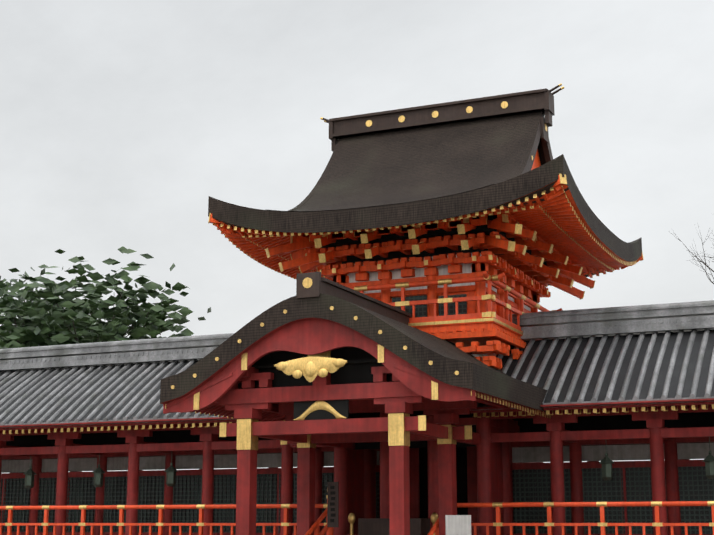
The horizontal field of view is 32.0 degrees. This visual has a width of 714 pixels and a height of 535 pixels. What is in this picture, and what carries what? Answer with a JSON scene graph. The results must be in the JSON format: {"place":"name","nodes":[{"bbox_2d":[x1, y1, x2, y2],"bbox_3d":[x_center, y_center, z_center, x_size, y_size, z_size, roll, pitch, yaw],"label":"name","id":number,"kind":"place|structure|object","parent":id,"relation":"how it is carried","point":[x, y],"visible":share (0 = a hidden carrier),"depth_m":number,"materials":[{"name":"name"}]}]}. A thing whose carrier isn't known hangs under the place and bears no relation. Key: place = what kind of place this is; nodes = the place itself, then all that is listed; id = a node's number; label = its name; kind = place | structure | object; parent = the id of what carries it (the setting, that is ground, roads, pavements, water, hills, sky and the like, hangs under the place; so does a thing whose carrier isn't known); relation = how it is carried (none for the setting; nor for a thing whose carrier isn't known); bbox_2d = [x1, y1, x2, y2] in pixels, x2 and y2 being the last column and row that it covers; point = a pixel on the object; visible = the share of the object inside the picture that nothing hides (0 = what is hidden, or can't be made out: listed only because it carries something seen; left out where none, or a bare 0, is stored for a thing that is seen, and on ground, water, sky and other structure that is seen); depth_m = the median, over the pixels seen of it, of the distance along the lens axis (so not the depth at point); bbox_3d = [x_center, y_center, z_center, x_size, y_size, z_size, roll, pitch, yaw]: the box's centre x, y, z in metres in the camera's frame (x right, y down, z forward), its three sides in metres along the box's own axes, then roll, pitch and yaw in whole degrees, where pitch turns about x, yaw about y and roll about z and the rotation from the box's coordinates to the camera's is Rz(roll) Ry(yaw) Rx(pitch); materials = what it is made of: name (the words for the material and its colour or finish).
{"place":"outdoors","nodes":[
{"label":"outdoors","id":0,"kind":"place"},
{"bbox_2d":[0,0,713,471],"label":"sky","id":1,"kind":"structure","parent":0,"point":[120,120],"materials":[{"name":"white"}]},
{"label":"gravel ground","id":2,"kind":"object","parent":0,"visible":0},
{"bbox_2d":[0,267,72,325],"bbox_3d":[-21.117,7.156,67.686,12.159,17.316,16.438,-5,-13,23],"label":"evergreen tree","id":3,"kind":"object","parent":2,"relation":"on","point":[19,292],"visible":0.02,"depth_m":73.16,"materials":[{"name":"green plant"}]},
{"bbox_2d":[0,249,144,346],"bbox_3d":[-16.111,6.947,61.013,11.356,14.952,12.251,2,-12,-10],"label":"evergreen tree","id":4,"kind":"object","parent":2,"relation":"on","point":[11,307],"visible":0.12,"depth_m":58.98,"materials":[{"name":"green plant"}]},
{"bbox_2d":[0,246,210,472],"bbox_3d":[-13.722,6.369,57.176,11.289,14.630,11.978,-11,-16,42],"label":"evergreen tree","id":5,"kind":"object","parent":2,"relation":"on","point":[150,317],"visible":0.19,"depth_m":57.04,"materials":[{"name":"green plant"}]},
{"bbox_2d":[0,333,379,534],"bbox_3d":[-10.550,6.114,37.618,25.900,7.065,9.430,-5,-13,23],"label":"roofed corridor","id":6,"kind":"object","parent":2,"relation":"on","point":[96,408],"visible":0.62,"depth_m":33.84,"materials":[{"name":"paint"}]},
{"bbox_2d":[160,272,550,534],"bbox_3d":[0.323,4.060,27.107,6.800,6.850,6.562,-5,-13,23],"label":"entrance porch","id":7,"kind":"object","parent":2,"relation":"on","point":[317,359],"visible":0.96,"depth_m":25.15,"materials":[{"name":"paint"}]},
{"bbox_2d":[208,84,643,534],"bbox_3d":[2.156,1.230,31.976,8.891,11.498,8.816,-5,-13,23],"label":"tower gate","id":8,"kind":"structure","parent":2,"relation":"on","point":[470,225],"depth_m":30.16,"materials":[{"name":"paint"}]},
{"bbox_2d":[457,300,713,534],"bbox_3d":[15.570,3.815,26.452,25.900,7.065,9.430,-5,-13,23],"label":"roofed corridor","id":9,"kind":"object","parent":2,"relation":"on","point":[636,382],"visible":0.92,"depth_m":28.75,"materials":[{"name":"paint"}]},
{"bbox_2d":[671,226,713,283],"bbox_3d":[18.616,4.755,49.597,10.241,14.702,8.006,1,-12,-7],"label":"bare tree","id":10,"kind":"object","parent":2,"relation":"on","point":[695,255],"visible":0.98,"depth_m":52.74,"materials":[{"name":"brown plant"}]}
]}

